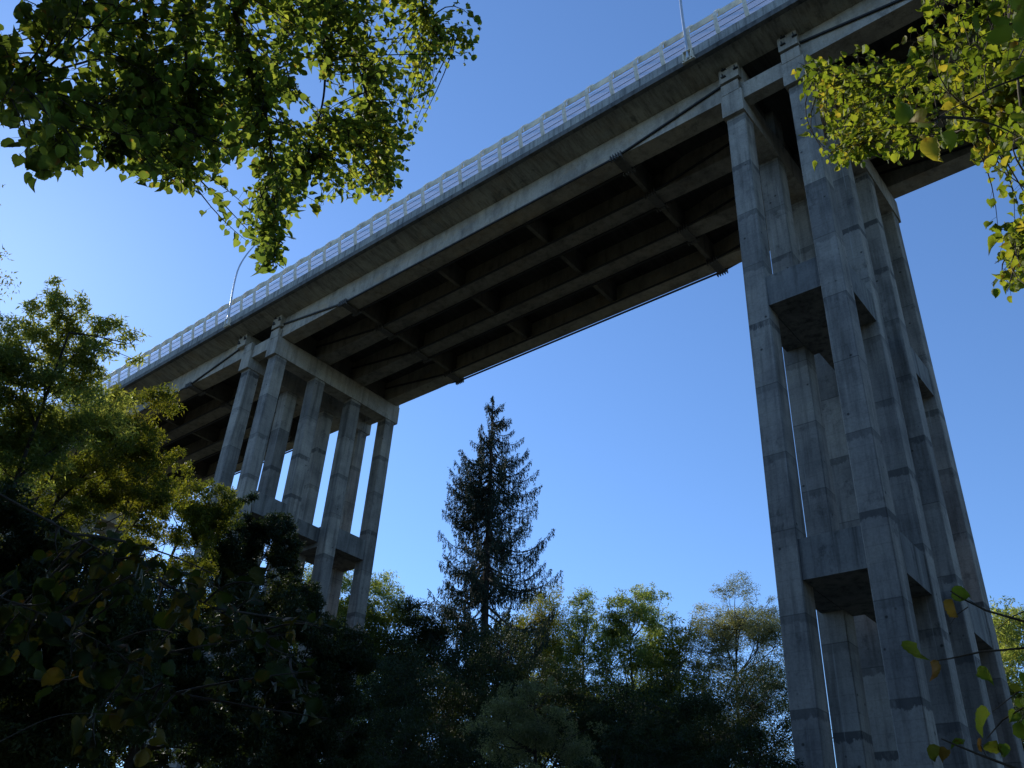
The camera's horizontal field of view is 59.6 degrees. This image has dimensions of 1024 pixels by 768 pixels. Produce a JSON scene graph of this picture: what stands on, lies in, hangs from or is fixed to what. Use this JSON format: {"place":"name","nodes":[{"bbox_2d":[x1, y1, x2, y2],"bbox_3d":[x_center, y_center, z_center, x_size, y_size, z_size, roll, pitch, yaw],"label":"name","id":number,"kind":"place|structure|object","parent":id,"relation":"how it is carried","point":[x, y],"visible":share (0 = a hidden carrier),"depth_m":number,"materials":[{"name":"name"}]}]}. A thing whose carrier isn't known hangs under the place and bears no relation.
{"place":"outdoors","nodes":[
{"label":"outdoors","id":0,"kind":"place"},
{"bbox_2d":[0,0,1023,767],"label":"sky","id":1,"kind":"structure","parent":0,"point":[640,428],"materials":[{"name":"blue"}]},
{"bbox_3d":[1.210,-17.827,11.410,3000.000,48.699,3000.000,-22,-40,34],"label":"ground","id":2,"kind":"structure","parent":0,"visible":0},
{"bbox_2d":[0,184,21,301],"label":"lime tree","id":3,"kind":"object","parent":2,"relation":"on","point":[7,283],"visible":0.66,"depth_m":30.58,"materials":[{"name":"green plant"}]},
{"bbox_2d":[4,574,124,767],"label":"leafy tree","id":4,"kind":"object","parent":2,"relation":"on","point":[120,763],"visible":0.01,"depth_m":60.60,"materials":[{"name":"green plant"}]},
{"bbox_2d":[0,275,150,497],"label":"ash tree","id":5,"kind":"object","parent":2,"relation":"on","point":[36,444],"visible":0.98,"depth_m":16.64,"materials":[{"name":"green plant"}]},
{"bbox_2d":[0,476,192,767],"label":"maple tree","id":6,"kind":"object","parent":2,"relation":"on","point":[42,742],"visible":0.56,"depth_m":12.76,"materials":[{"name":"green plant"}]},
{"bbox_2d":[0,381,192,620],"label":"maple tree","id":7,"kind":"object","parent":2,"relation":"on","point":[141,458],"visible":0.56,"depth_m":19.48,"materials":[{"name":"green plant"}]},
{"bbox_2d":[101,568,221,766],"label":"leafy tree","id":8,"kind":"object","parent":2,"relation":"on","point":[169,592],"visible":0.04,"depth_m":67.04,"materials":[{"name":"green plant"}]},
{"bbox_2d":[0,493,338,767],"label":"hazel bush","id":9,"kind":"object","parent":2,"relation":"on","point":[49,588],"visible":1,"depth_m":3.00,"materials":[{"name":"green plant"}]},
{"bbox_2d":[112,459,244,766],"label":"maple tree","id":10,"kind":"object","parent":2,"relation":"on","point":[203,518],"visible":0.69,"depth_m":22.65,"materials":[{"name":"green plant"}]},
{"bbox_2d":[84,576,279,767],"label":"maple tree","id":11,"kind":"object","parent":2,"relation":"on","point":[214,739],"visible":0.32,"depth_m":16.87,"materials":[{"name":"green plant"}]},
{"bbox_2d":[0,0,481,275],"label":"lime tree","id":12,"kind":"object","parent":2,"relation":"on","point":[150,114],"visible":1,"depth_m":5.76,"materials":[{"name":"green plant"}]},
{"bbox_2d":[179,491,332,767],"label":"maple tree","id":13,"kind":"object","parent":2,"relation":"on","point":[236,559],"visible":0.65,"depth_m":24.73,"materials":[{"name":"green plant"}]},
{"bbox_2d":[174,581,355,767],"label":"maple tree","id":14,"kind":"object","parent":2,"relation":"on","point":[294,732],"visible":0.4,"depth_m":21.51,"materials":[{"name":"green plant"}]},
{"bbox_2d":[234,618,384,767],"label":"maple tree","id":15,"kind":"object","parent":2,"relation":"on","point":[330,746],"visible":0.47,"depth_m":22.52,"materials":[{"name":"green plant"}]},
{"bbox_2d":[288,562,369,761],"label":"leafy tree","id":16,"kind":"object","parent":2,"relation":"on","point":[308,576],"visible":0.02,"depth_m":64.81,"materials":[{"name":"green plant"}]},
{"bbox_2d":[335,569,438,767],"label":"leafy tree","id":17,"kind":"object","parent":2,"relation":"on","point":[377,618],"visible":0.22,"depth_m":61.05,"materials":[{"name":"green plant"}]},
{"bbox_2d":[335,630,493,767],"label":"broadleaf tree","id":18,"kind":"object","parent":2,"relation":"on","point":[396,698],"visible":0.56,"depth_m":39.59,"materials":[{"name":"green plant"}]},
{"bbox_2d":[323,698,516,767],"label":"broadleaf bush","id":19,"kind":"object","parent":2,"relation":"on","point":[453,754],"visible":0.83,"depth_m":25.04,"materials":[{"name":"green plant"}]},
{"bbox_2d":[375,594,478,767],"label":"leafy tree","id":20,"kind":"object","parent":2,"relation":"on","point":[422,634],"visible":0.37,"depth_m":59.53,"materials":[{"name":"green plant"}]},
{"bbox_2d":[415,396,563,767],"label":"spruce tree","id":21,"kind":"object","parent":2,"relation":"on","point":[480,503],"visible":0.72,"depth_m":56.39,"materials":[{"name":"green plant"}]},
{"bbox_2d":[424,613,582,767],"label":"broadleaf tree","id":22,"kind":"object","parent":2,"relation":"on","point":[507,672],"visible":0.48,"depth_m":42.61,"materials":[{"name":"green plant"}]},
{"bbox_2d":[2,0,1023,767],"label":"road bridge","id":23,"kind":"structure","parent":2,"relation":"on","point":[674,174],"depth_m":40.22,"materials":[{"name":"concrete"}]},
{"bbox_2d":[223,236,295,327],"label":"street lamp","id":24,"kind":"object","parent":23,"relation":"on","point":[228,319],"visible":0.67,"depth_m":59.19,"materials":[{"name":"metal"}]},
{"bbox_2d":[679,0,694,64],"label":"street lamp","id":25,"kind":"object","parent":23,"relation":"on","point":[687,55],"visible":1,"depth_m":39.37,"materials":[{"name":"metal"}]},
{"bbox_2d":[457,676,607,767],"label":"broadleaf bush","id":26,"kind":"object","parent":2,"relation":"on","point":[527,734],"visible":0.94,"depth_m":28.15,"materials":[{"name":"green plant"}]},
{"bbox_2d":[487,579,592,767],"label":"leafy tree","id":27,"kind":"object","parent":2,"relation":"on","point":[541,613],"visible":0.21,"depth_m":66.17,"materials":[{"name":"green plant"}]},
{"bbox_2d":[528,587,636,767],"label":"ash tree","id":28,"kind":"object","parent":2,"relation":"on","point":[575,647],"visible":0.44,"depth_m":63.06,"materials":[{"name":"green plant"}]},
{"bbox_2d":[520,660,679,767],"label":"broadleaf tree","id":29,"kind":"object","parent":2,"relation":"on","point":[594,712],"visible":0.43,"depth_m":41.25,"materials":[{"name":"green plant"}]},
{"bbox_2d":[565,583,681,766],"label":"ash tree","id":30,"kind":"object","parent":2,"relation":"on","point":[622,634],"visible":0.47,"depth_m":60.80,"materials":[{"name":"green plant"}]},
{"bbox_2d":[588,582,696,739],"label":"ash tree","id":31,"kind":"object","parent":2,"relation":"on","point":[659,617],"visible":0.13,"depth_m":63.00,"materials":[{"name":"green plant"}]},
{"bbox_2d":[600,654,771,767],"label":"broadleaf tree","id":32,"kind":"object","parent":2,"relation":"on","point":[688,709],"visible":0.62,"depth_m":39.52,"materials":[{"name":"green plant"}]},
{"bbox_2d":[569,721,804,767],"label":"broadleaf bush","id":33,"kind":"object","parent":2,"relation":"on","point":[713,759],"visible":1,"depth_m":24.61,"materials":[{"name":"green plant"}]},
{"bbox_2d":[631,613,746,767],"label":"leafy tree","id":34,"kind":"object","parent":2,"relation":"on","point":[670,644],"visible":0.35,"depth_m":57.74,"materials":[{"name":"green plant"}]},
{"bbox_2d":[665,570,793,765],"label":"willow tree","id":35,"kind":"object","parent":2,"relation":"on","point":[731,634],"visible":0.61,"depth_m":56.10,"materials":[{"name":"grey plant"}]},
{"bbox_2d":[694,654,832,767],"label":"broadleaf tree","id":36,"kind":"object","parent":2,"relation":"on","point":[753,714],"visible":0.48,"depth_m":42.28,"materials":[{"name":"green plant"}]},
{"bbox_2d":[791,0,1023,302],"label":"lime tree","id":37,"kind":"object","parent":2,"relation":"on","point":[991,79],"visible":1,"depth_m":4.83,"materials":[{"name":"green plant"}]},
{"bbox_2d":[901,586,1023,767],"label":"lime sapling","id":38,"kind":"object","parent":2,"relation":"on","point":[960,594],"visible":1,"depth_m":2.19,"materials":[{"name":"green plant"}]},
{"bbox_2d":[989,596,1023,742],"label":"leafy tree","id":39,"kind":"object","parent":2,"relation":"on","point":[1008,634],"visible":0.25,"depth_m":47.10,"materials":[{"name":"green plant"}]},
{"bbox_2d":[1011,695,1023,749],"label":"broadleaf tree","id":40,"kind":"object","parent":2,"relation":"on","point":[1019,721],"visible":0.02,"depth_m":36.43,"materials":[{"name":"green plant"}]}
]}

